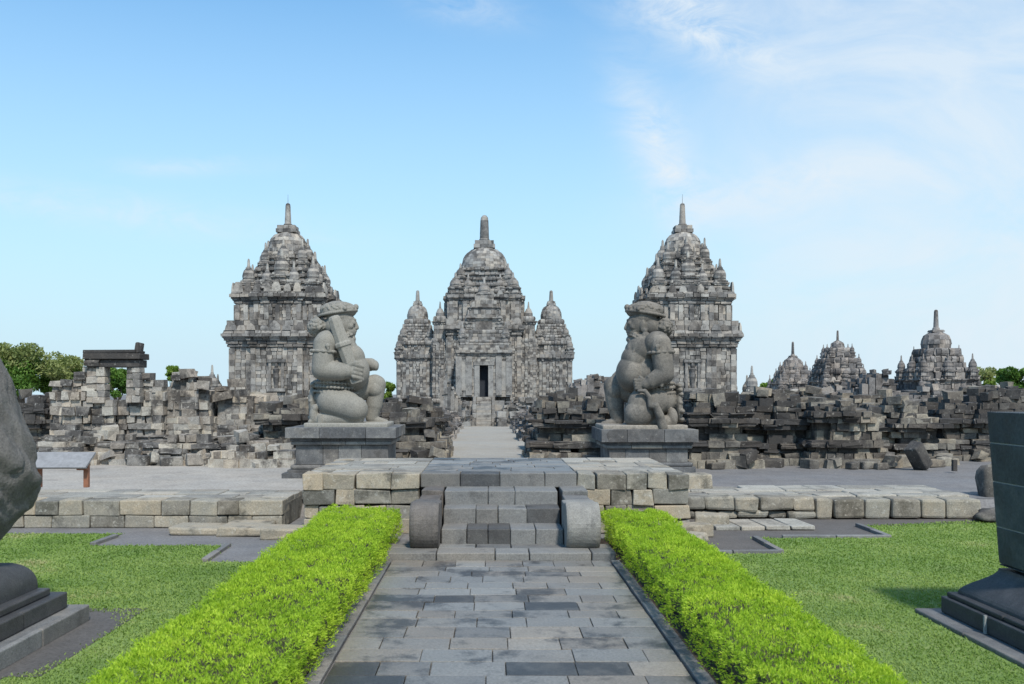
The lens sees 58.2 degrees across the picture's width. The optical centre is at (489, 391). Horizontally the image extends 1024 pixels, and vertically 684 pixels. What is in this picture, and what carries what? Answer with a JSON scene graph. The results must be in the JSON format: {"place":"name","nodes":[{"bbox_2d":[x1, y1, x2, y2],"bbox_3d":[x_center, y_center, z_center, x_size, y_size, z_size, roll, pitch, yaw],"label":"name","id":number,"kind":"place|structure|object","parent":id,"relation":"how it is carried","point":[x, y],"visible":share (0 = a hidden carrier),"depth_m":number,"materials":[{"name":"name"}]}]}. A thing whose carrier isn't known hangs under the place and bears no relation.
{"place":"outdoors","nodes":[
{"label":"outdoors","id":0,"kind":"place"},
{"bbox_2d":[0,608,147,678],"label":"bare soil","id":1,"kind":"structure","parent":0,"point":[84,634],"depth_m":8.35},
{"bbox_2d":[0,563,88,670],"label":"stepped pedestal","id":2,"kind":"object","parent":1,"relation":"on","point":[33,617],"visible":1,"depth_m":8.46,"materials":[{"name":"stone"}]},
{"bbox_2d":[0,358,41,539],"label":"carved statue","id":3,"kind":"object","parent":2,"relation":"on","point":[20,481],"visible":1,"depth_m":8.50,"materials":[{"name":"stone"}]},
{"bbox_2d":[0,532,266,683],"bbox_3d":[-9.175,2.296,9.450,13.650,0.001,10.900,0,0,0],"label":"lawn","id":4,"kind":"structure","parent":0,"point":[120,634],"depth_m":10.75,"materials":[{"name":"green plant"}]},
{"bbox_2d":[41,464,302,490],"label":"court paving","id":5,"kind":"structure","parent":0,"point":[117,477],"depth_m":21.23,"materials":[{"name":"grey stone"}]},
{"bbox_2d":[36,452,95,486],"bbox_3d":[-8.180,1.488,17.570,1.148,0.663,0.436,0,0,0],"label":"information board","id":6,"kind":"object","parent":5,"relation":"on","point":[65,460],"visible":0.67,"depth_m":17.53,"materials":[{"name":"metal"}]},
{"bbox_2d":[127,454,149,465],"bbox_3d":[-9.509,1.857,24.995,0.580,0.332,0.385,0,0,8],"label":"fallen block","id":7,"kind":"object","parent":5,"relation":"on","point":[137,460],"depth_m":24.83,"materials":[{"name":"stone"}]},
{"bbox_2d":[159,456,182,465],"bbox_3d":[-8.651,1.877,24.994,0.605,0.276,0.537,0,0,-23],"label":"fallen block","id":8,"kind":"object","parent":5,"relation":"on","point":[171,461],"depth_m":24.78,"materials":[{"name":"stone"}]},
{"bbox_2d":[185,453,210,465],"bbox_3d":[-7.937,1.837,25.012,0.635,0.368,0.424,0,0,-27],"label":"fallen block","id":9,"kind":"object","parent":5,"relation":"on","point":[193,459],"depth_m":24.79,"materials":[{"name":"stone"}]},
{"bbox_2d":[282,424,404,477],"bbox_3d":[-3.456,1.436,22.450,2.701,1.220,2.426,0,0,0],"label":"statue pedestal","id":10,"kind":"object","parent":5,"relation":"on","point":[316,447],"visible":0.62,"depth_m":21.43,"materials":[{"name":"stone"}]},
{"bbox_2d":[304,301,393,426],"bbox_3d":[-3.430,-0.677,22.463,2.035,3.096,1.771,0,0,0],"label":"guardian statue","id":11,"kind":"object","parent":10,"relation":"on","point":[345,385],"visible":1,"depth_m":21.85,"materials":[{"name":"stone"}]},
{"bbox_2d":[7,527,403,561],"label":"pavement","id":12,"kind":"structure","parent":0,"point":[246,548],"depth_m":14.37,"materials":[{"name":"stone"}]},
{"bbox_2d":[90,534,117,545],"bbox_3d":[-5.945,2.301,14.199,0.093,0.102,0.790,0,0,2],"label":"lawn edging","id":13,"kind":"object","parent":12,"relation":"on","point":[105,539],"visible":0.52,"depth_m":14.15,"materials":[{"name":"stone"}]},
{"bbox_2d":[12,489,302,527],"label":"terrace","id":14,"kind":"structure","parent":12,"relation":"on","point":[102,508],"depth_m":15.57,"materials":[{"name":"beige stone"}]},
{"bbox_2d":[168,522,225,535],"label":"flat slab","id":15,"kind":"structure","parent":12,"relation":"on","point":[188,528],"depth_m":14.76,"materials":[{"name":"beige stone"}]},
{"bbox_2d":[201,543,230,561],"bbox_3d":[-3.881,2.301,13.102,0.094,0.102,1.290,0,0,-2],"label":"lawn edging","id":16,"kind":"object","parent":12,"relation":"on","point":[216,552],"visible":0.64,"depth_m":12.95,"materials":[{"name":"stone"}]},
{"bbox_2d":[216,519,276,536],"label":"flat slab","id":17,"kind":"structure","parent":12,"relation":"on","point":[236,528],"depth_m":14.63,"materials":[{"name":"beige stone"}]},
{"bbox_2d":[260,524,305,539],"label":"flat slab","id":18,"kind":"structure","parent":12,"relation":"on","point":[272,532],"depth_m":14.31,"materials":[{"name":"beige stone"}]},
{"bbox_2d":[451,426,524,458],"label":"sandy path","id":19,"kind":"structure","parent":0,"point":[485,442],"depth_m":41.11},
{"bbox_2d":[384,471,615,562],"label":"staircase","id":20,"kind":"structure","parent":0,"point":[493,515],"depth_m":13.21,"materials":[{"name":"stone"}]},
{"bbox_2d":[323,560,695,683],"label":"stone path","id":21,"kind":"structure","parent":0,"point":[581,622],"depth_m":8.79,"materials":[{"name":"grey stone"}]},
{"bbox_2d":[25,395,994,683],"bbox_3d":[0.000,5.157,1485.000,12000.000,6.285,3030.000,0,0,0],"label":"ground","id":22,"kind":"structure","parent":0,"point":[987,503],"depth_m":15.03,"materials":[{"name":"grey stone"}]},
{"bbox_2d":[18,389,53,451],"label":"ruined shrine","id":23,"kind":"object","parent":22,"relation":"on","point":[37,416],"visible":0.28,"depth_m":27.50,"materials":[{"name":"stone"}]},
{"bbox_2d":[0,342,73,402],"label":"broad tree","id":24,"kind":"object","parent":22,"relation":"on","point":[23,364],"visible":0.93,"depth_m":89.96,"materials":[{"name":"green plant"}]},
{"bbox_2d":[43,354,83,393],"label":"tree","id":25,"kind":"object","parent":22,"relation":"on","point":[78,364],"visible":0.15,"depth_m":97.32,"materials":[{"name":"green plant"}]},
{"bbox_2d":[37,424,140,464],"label":"ruined shrine","id":26,"kind":"object","parent":22,"relation":"on","point":[98,440],"visible":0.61,"depth_m":25.69,"materials":[{"name":"stone"}]},
{"bbox_2d":[36,342,169,450],"bbox_3d":[-11.299,0.341,28.119,3.952,3.604,3.591,0,0,0],"label":"ruined shrine","id":27,"kind":"object","parent":22,"relation":"on","point":[141,410],"visible":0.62,"depth_m":27.00,"materials":[{"name":"stone"}]},
{"bbox_2d":[109,368,132,399],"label":"tree","id":28,"kind":"object","parent":22,"relation":"on","point":[118,377],"visible":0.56,"depth_m":94.12,"materials":[{"name":"green plant"}]},
{"bbox_2d":[165,365,178,385],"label":"tree","id":29,"kind":"object","parent":22,"relation":"on","point":[171,369],"visible":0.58,"depth_m":94.63,"materials":[{"name":"green plant"}]},
{"bbox_2d":[163,369,218,442],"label":"ruined shrine","id":30,"kind":"object","parent":22,"relation":"on","point":[191,406],"visible":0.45,"depth_m":27.42,"materials":[{"name":"stone"}]},
{"bbox_2d":[109,433,278,465],"bbox_3d":[-8.207,1.650,25.805,4.524,0.994,2.143,0,0,0],"label":"ruined shrine","id":31,"kind":"object","parent":22,"relation":"on","point":[156,449],"visible":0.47,"depth_m":25.21,"materials":[{"name":"stone"}]},
{"bbox_2d":[213,379,278,436],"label":"ruined shrine","id":32,"kind":"object","parent":22,"relation":"on","point":[237,408],"visible":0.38,"depth_m":27.92,"materials":[{"name":"stone"}]},
{"bbox_2d":[208,429,295,467],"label":"ruined shrine","id":33,"kind":"object","parent":22,"relation":"on","point":[238,452],"visible":0.84,"depth_m":24.49,"materials":[{"name":"stone"}]},
{"bbox_2d":[209,203,340,412],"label":"stone temple","id":34,"kind":"structure","parent":22,"relation":"on","point":[281,293],"depth_m":50.32,"materials":[{"name":"stone"}]},
{"bbox_2d":[251,394,319,448],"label":"ruined shrine","id":35,"kind":"object","parent":22,"relation":"on","point":[275,419],"visible":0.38,"depth_m":26.66,"materials":[{"name":"stone"}]},
{"bbox_2d":[288,539,393,683],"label":"soil strip","id":36,"kind":"object","parent":22,"relation":"on","point":[308,663],"depth_m":8.56,"materials":[{"name":"brown soil"}]},
{"bbox_2d":[81,502,403,683],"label":"hedge","id":37,"kind":"object","parent":36,"relation":"on","point":[275,622],"visible":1,"depth_m":7.63,"materials":[{"name":"green plant"}]},
{"bbox_2d":[304,561,390,683],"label":"path kerb","id":38,"kind":"structure","parent":22,"relation":"on","point":[327,662],"depth_m":8.65,"materials":[{"name":"stone"}]},
{"bbox_2d":[384,381,395,398],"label":"tree","id":39,"kind":"object","parent":22,"relation":"on","point":[390,387],"visible":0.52,"depth_m":124.54,"materials":[{"name":"green plant"}]},
{"bbox_2d":[379,403,453,458],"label":"ruined shrine","id":40,"kind":"object","parent":22,"relation":"on","point":[421,437],"visible":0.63,"depth_m":25.97,"materials":[{"name":"stone"}]},
{"bbox_2d":[382,395,452,445],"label":"ruined shrine","id":41,"kind":"object","parent":22,"relation":"on","point":[425,406],"visible":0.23,"depth_m":33.50,"materials":[{"name":"stone"}]},
{"bbox_2d":[399,400,456,440],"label":"ruined shrine","id":42,"kind":"object","parent":22,"relation":"on","point":[448,425],"visible":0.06,"depth_m":47.08,"materials":[{"name":"grey stone"}]},
{"bbox_2d":[443,406,459,432],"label":"ruined shrine","id":43,"kind":"object","parent":22,"relation":"on","point":[457,429],"visible":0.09,"depth_m":64.30,"materials":[{"name":"grey stone"}]},
{"bbox_2d":[447,410,463,428],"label":"ruined shrine","id":44,"kind":"object","parent":22,"relation":"on","point":[458,419],"visible":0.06,"depth_m":82.63,"materials":[{"name":"grey stone"}]},
{"bbox_2d":[438,374,473,426],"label":"rubble heap","id":45,"kind":"object","parent":22,"relation":"on","point":[450,397],"visible":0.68,"depth_m":99.36,"materials":[{"name":"stone"}]},
{"bbox_2d":[393,215,574,425],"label":"temple","id":46,"kind":"structure","parent":22,"relation":"on","point":[486,348],"depth_m":113.92,"materials":[{"name":"stone"}]},
{"bbox_2d":[474,361,493,396],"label":"doorway","id":47,"kind":"structure","parent":46,"relation":"in","point":[483,375],"depth_m":107.47,"materials":[{"name":"stone"}]},
{"bbox_2d":[302,458,690,532],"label":"stone platform","id":48,"kind":"structure","parent":22,"relation":"on","point":[640,484],"depth_m":15.02,"materials":[{"name":"grey stone"}]},
{"bbox_2d":[494,397,536,426],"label":"rubble heap","id":49,"kind":"object","parent":22,"relation":"on","point":[503,418],"visible":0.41,"depth_m":99.30,"materials":[{"name":"stone"}]},
{"bbox_2d":[510,407,526,428],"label":"ruined shrine","id":50,"kind":"object","parent":22,"relation":"on","point":[513,422],"visible":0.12,"depth_m":83.62,"materials":[{"name":"grey stone"}]},
{"bbox_2d":[512,406,529,432],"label":"ruined shrine","id":51,"kind":"object","parent":22,"relation":"on","point":[515,428],"visible":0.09,"depth_m":64.53,"materials":[{"name":"grey stone"}]},
{"bbox_2d":[516,396,590,440],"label":"ruined shrine","id":52,"kind":"object","parent":22,"relation":"on","point":[524,416],"visible":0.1,"depth_m":46.70,"materials":[{"name":"grey stone"}]},
{"bbox_2d":[523,388,603,446],"bbox_3d":[2.919,1.051,34.772,3.196,2.437,5.033,0,0,0],"label":"ruined shrine","id":53,"kind":"object","parent":22,"relation":"on","point":[572,396],"visible":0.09,"depth_m":33.38,"materials":[{"name":"stone"}]},
{"bbox_2d":[522,396,624,458],"bbox_3d":[2.486,1.126,27.515,2.965,2.036,4.367,0,0,0],"label":"ruined shrine","id":54,"kind":"object","parent":22,"relation":"on","point":[561,432],"visible":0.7,"depth_m":25.96,"materials":[{"name":"stone"}]},
{"bbox_2d":[569,374,608,400],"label":"ruined shrine","id":55,"kind":"object","parent":22,"relation":"on","point":[592,383],"visible":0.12,"depth_m":62.37,"materials":[{"name":"grey stone"}]},
{"bbox_2d":[611,560,715,683],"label":"path kerb","id":56,"kind":"structure","parent":22,"relation":"on","point":[686,657],"depth_m":8.77,"materials":[{"name":"stone"}]},
{"bbox_2d":[600,539,737,683],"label":"soil strip","id":57,"kind":"object","parent":22,"relation":"on","point":[682,634],"depth_m":8.96,"materials":[{"name":"brown soil"}]},
{"bbox_2d":[600,506,920,683],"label":"hedge","id":58,"kind":"object","parent":57,"relation":"on","point":[742,633],"visible":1,"depth_m":7.71,"materials":[{"name":"green plant"}]},
{"bbox_2d":[624,194,757,409],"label":"stone temple","id":59,"kind":"structure","parent":22,"relation":"on","point":[685,283],"depth_m":50.55,"materials":[{"name":"stone"}]},
{"bbox_2d":[759,380,772,387],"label":"tree","id":60,"kind":"object","parent":22,"relation":"on","point":[762,384],"visible":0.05,"depth_m":108.99,"materials":[{"name":"green plant"}]},
{"bbox_2d":[738,386,812,465],"bbox_3d":[8.164,0.990,26.952,2.867,2.313,3.990,0,0,0],"label":"ruined shrine","id":61,"kind":"object","parent":22,"relation":"on","point":[780,428],"visible":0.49,"depth_m":25.58,"materials":[{"name":"stone"}]},
{"bbox_2d":[750,385,824,397],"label":"ruined shrine","id":62,"kind":"object","parent":22,"relation":"on","point":[810,391],"visible":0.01,"depth_m":33.55,"materials":[{"name":"stone"}]},
{"bbox_2d":[766,342,810,391],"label":"shrine","id":63,"kind":"object","parent":22,"relation":"on","point":[792,372],"visible":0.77,"depth_m":76.91,"materials":[{"name":"grey stone"}]},
{"bbox_2d":[782,387,850,394],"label":"ruined shrine","id":64,"kind":"object","parent":22,"relation":"on","point":[827,390],"visible":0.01,"depth_m":50.29,"materials":[{"name":"grey stone"}]},
{"bbox_2d":[687,485,980,518],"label":"terrace","id":65,"kind":"structure","parent":22,"relation":"on","point":[848,501],"depth_m":16.65,"materials":[{"name":"beige stone"}]},
{"bbox_2d":[685,473,712,488],"bbox_3d":[4.107,1.816,18.407,0.628,0.377,0.392,0,0,-6],"label":"fallen block","id":66,"kind":"object","parent":65,"relation":"on","point":[700,480],"depth_m":18.23,"materials":[{"name":"beige stone"}]},
{"bbox_2d":[807,330,866,391],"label":"shrine","id":67,"kind":"object","parent":22,"relation":"on","point":[837,364],"visible":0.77,"depth_m":68.73,"materials":[{"name":"grey stone"}]},
{"bbox_2d":[825,389,892,407],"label":"ruined shrine","id":68,"kind":"object","parent":22,"relation":"on","point":[857,400],"visible":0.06,"depth_m":32.39,"materials":[{"name":"stone"}]},
{"bbox_2d":[841,368,897,394],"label":"ruined shrine","id":69,"kind":"object","parent":22,"relation":"on","point":[872,382],"visible":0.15,"depth_m":58.45,"materials":[{"name":"grey stone"}]},
{"bbox_2d":[859,395,959,464],"bbox_3d":[11.696,1.116,26.877,2.538,2.057,3.724,0,0,0],"label":"ruined shrine","id":70,"kind":"object","parent":22,"relation":"on","point":[904,420],"visible":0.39,"depth_m":25.64,"materials":[{"name":"stone"}]},
{"bbox_2d":[892,383,966,402],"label":"ruined shrine","id":71,"kind":"object","parent":22,"relation":"on","point":[927,390],"visible":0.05,"depth_m":34.46,"materials":[{"name":"grey stone"}]},
{"bbox_2d":[894,310,981,391],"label":"shrine","id":72,"kind":"object","parent":22,"relation":"on","point":[936,358],"visible":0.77,"depth_m":58.72,"materials":[{"name":"grey stone"}]},
{"bbox_2d":[919,387,1023,460],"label":"ruined shrine","id":73,"kind":"object","parent":22,"relation":"on","point":[967,435],"visible":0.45,"depth_m":27.22,"materials":[{"name":"stone"}]},
{"bbox_2d":[977,366,997,384],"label":"tree","id":74,"kind":"object","parent":22,"relation":"on","point":[987,374],"visible":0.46,"depth_m":103.73,"materials":[{"name":"green plant"}]},
{"bbox_2d":[958,382,1023,394],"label":"ruined shrine","id":75,"kind":"object","parent":22,"relation":"on","point":[1007,385],"depth_m":37.04,"materials":[{"name":"stone"}]},
{"bbox_2d":[995,366,1023,387],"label":"tree","id":76,"kind":"object","parent":22,"relation":"on","point":[1011,374],"visible":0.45,"depth_m":91.53,"materials":[{"name":"green plant"}]},
{"bbox_2d":[0,0,1023,394],"label":"sky","id":77,"kind":"structure","parent":0,"point":[854,168],"materials":[{"name":"blue"}]},
{"bbox_2d":[606,517,995,549],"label":"bare ground","id":78,"kind":"structure","parent":0,"point":[733,540],"depth_m":15.20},
{"bbox_2d":[677,531,708,542],"bbox_3d":[3.000,2.238,14.149,0.630,0.148,0.516,0,0,27],"label":"fallen block","id":79,"kind":"object","parent":78,"relation":"on","point":[703,536],"depth_m":14.11,"materials":[{"name":"beige stone"}]},
{"bbox_2d":[676,522,713,536],"bbox_3d":[3.228,2.197,14.730,0.570,0.218,0.482,0,0,-18],"label":"fallen block","id":80,"kind":"object","parent":78,"relation":"on","point":[708,528],"depth_m":14.55,"materials":[{"name":"beige stone"}]},
{"bbox_2d":[694,512,728,523],"bbox_3d":[3.824,2.199,15.848,0.575,0.210,0.527,0,0,12],"label":"fallen block","id":81,"kind":"object","parent":78,"relation":"on","point":[713,518],"depth_m":15.62,"materials":[{"name":"beige stone"}]},
{"bbox_2d":[713,522,739,529],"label":"flat slab","id":82,"kind":"structure","parent":78,"relation":"on","point":[730,526],"depth_m":15.32,"materials":[{"name":"grey stone"}]},
{"bbox_2d":[729,519,764,530],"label":"flat slab","id":83,"kind":"structure","parent":78,"relation":"on","point":[746,525],"depth_m":15.53,"materials":[{"name":"grey stone"}]},
{"bbox_2d":[719,536,783,553],"bbox_3d":[3.475,2.298,13.705,1.446,0.110,1.383,0,0,0],"label":"lawn edging","id":84,"kind":"object","parent":78,"relation":"on","point":[772,548],"visible":0.5,"depth_m":13.06,"materials":[{"name":"stone"}]},
{"bbox_2d":[750,519,789,529],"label":"flat slab","id":85,"kind":"structure","parent":78,"relation":"on","point":[769,524],"depth_m":15.45,"materials":[{"name":"grey stone"}]},
{"bbox_2d":[774,518,814,529],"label":"flat slab","id":86,"kind":"structure","parent":78,"relation":"on","point":[794,524],"depth_m":15.49,"materials":[{"name":"grey stone"}]},
{"bbox_2d":[782,523,891,537],"bbox_3d":[5.476,2.297,15.090,1.743,0.112,1.312,0,0,0],"label":"lawn edging","id":87,"kind":"object","parent":78,"relation":"on","point":[878,533],"visible":0.55,"depth_m":14.45,"materials":[{"name":"stone"}]},
{"bbox_2d":[696,461,993,498],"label":"court gravel","id":88,"kind":"structure","parent":0,"point":[961,479],"depth_m":21.61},
{"bbox_2d":[592,426,697,472],"bbox_3d":[3.870,1.455,23.304,2.342,1.090,2.204,0,0,0],"label":"statue pedestal","id":89,"kind":"object","parent":88,"relation":"on","point":[669,447],"visible":0.73,"depth_m":22.31,"materials":[{"name":"stone"}]},
{"bbox_2d":[595,301,687,428],"bbox_3d":[3.834,-0.668,23.285,2.132,3.277,1.901,0,0,0],"label":"guardian statue","id":90,"kind":"object","parent":89,"relation":"on","point":[639,382],"visible":0.99,"depth_m":22.80,"materials":[{"name":"grey stone"}]},
{"bbox_2d":[707,462,725,469],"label":"fallen block","id":91,"kind":"object","parent":88,"relation":"on","point":[717,466],"depth_m":23.77,"materials":[{"name":"stone"}]},
{"bbox_2d":[679,387,764,468],"bbox_3d":[6.190,1.005,25.560,2.125,2.278,3.558,0,0,0],"label":"ruined shrine","id":92,"kind":"object","parent":88,"relation":"on","point":[718,419],"visible":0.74,"depth_m":24.30,"materials":[{"name":"stone"}]},
{"bbox_2d":[762,457,783,467],"bbox_3d":[7.549,1.901,24.601,0.588,0.271,0.437,0,0,25],"label":"fallen block","id":93,"kind":"object","parent":88,"relation":"on","point":[774,462],"depth_m":24.42,"materials":[{"name":"stone"}]},
{"bbox_2d":[800,458,818,468],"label":"fallen block","id":94,"kind":"object","parent":88,"relation":"on","point":[809,464],"depth_m":24.03,"materials":[{"name":"stone"}]},
{"bbox_2d":[796,397,902,468],"bbox_3d":[9.679,1.141,25.788,2.539,2.014,3.851,0,0,0],"label":"ruined shrine","id":95,"kind":"object","parent":88,"relation":"on","point":[838,434],"visible":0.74,"depth_m":24.53,"materials":[{"name":"stone"}]},
{"bbox_2d":[845,461,859,468],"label":"fallen block","id":96,"kind":"object","parent":88,"relation":"on","point":[853,465],"depth_m":23.79,"materials":[{"name":"stone"}]},
{"bbox_2d":[859,461,876,469],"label":"fallen block","id":97,"kind":"object","parent":88,"relation":"on","point":[864,465],"depth_m":23.88,"materials":[{"name":"stone"}]},
{"bbox_2d":[873,463,888,469],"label":"fallen block","id":98,"kind":"object","parent":88,"relation":"on","point":[880,466],"depth_m":23.73,"materials":[{"name":"stone"}]},
{"bbox_2d":[896,455,911,467],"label":"fallen block","id":99,"kind":"object","parent":88,"relation":"on","point":[906,463],"depth_m":24.43,"materials":[{"name":"stone"}]},
{"bbox_2d":[904,441,932,469],"bbox_3d":[10.997,1.635,23.584,0.661,0.769,0.401,0,0,-22],"label":"leaning stone","id":100,"kind":"object","parent":88,"relation":"on","point":[917,455],"visible":1,"depth_m":23.46,"materials":[{"name":"grey stone"}]},
{"bbox_2d":[931,459,944,466],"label":"fallen block","id":101,"kind":"object","parent":88,"relation":"on","point":[938,462],"depth_m":24.44,"materials":[{"name":"stone"}]},
{"bbox_2d":[936,456,951,465],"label":"fallen block","id":102,"kind":"object","parent":88,"relation":"on","point":[947,460],"depth_m":24.87,"materials":[{"name":"stone"}]},
{"bbox_2d":[951,460,956,470],"bbox_3d":[11.519,1.820,22.800,0.100,0.280,0.100,0,0,0],"label":"short post","id":103,"kind":"object","parent":88,"relation":"on","point":[953,465],"visible":1,"depth_m":22.75,"materials":[{"name":"stone"}]},
{"bbox_2d":[975,464,993,497],"bbox_3d":[9.820,1.852,17.794,0.736,1.231,0.778,0,0,0],"label":"rough stone","id":104,"kind":"object","parent":88,"relation":"on","point":[984,479],"visible":0.22,"depth_m":17.63,"materials":[{"name":"grey stone"}]},
{"bbox_2d":[716,520,1023,683],"bbox_3d":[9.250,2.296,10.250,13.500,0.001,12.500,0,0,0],"label":"lawn","id":105,"kind":"structure","parent":0,"point":[883,623],"depth_m":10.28,"materials":[{"name":"green plant"}]},
{"bbox_2d":[915,568,1023,667],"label":"stepped plinth","id":106,"kind":"structure","parent":105,"relation":"on","point":[987,613],"depth_m":8.68,"materials":[{"name":"stone"}]},
{"bbox_2d":[987,412,1023,572],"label":"stone block","id":107,"kind":"structure","parent":106,"relation":"on","point":[1006,434],"depth_m":8.79,"materials":[{"name":"grey stone"}]},
{"bbox_2d":[972,507,995,522],"bbox_3d":[8.952,2.183,16.271,0.696,0.324,0.703,0,0,19],"label":"rough stone","id":108,"kind":"object","parent":105,"relation":"on","point":[985,514],"visible":0.39,"depth_m":16.16,"materials":[{"name":"grey stone"}]}
]}

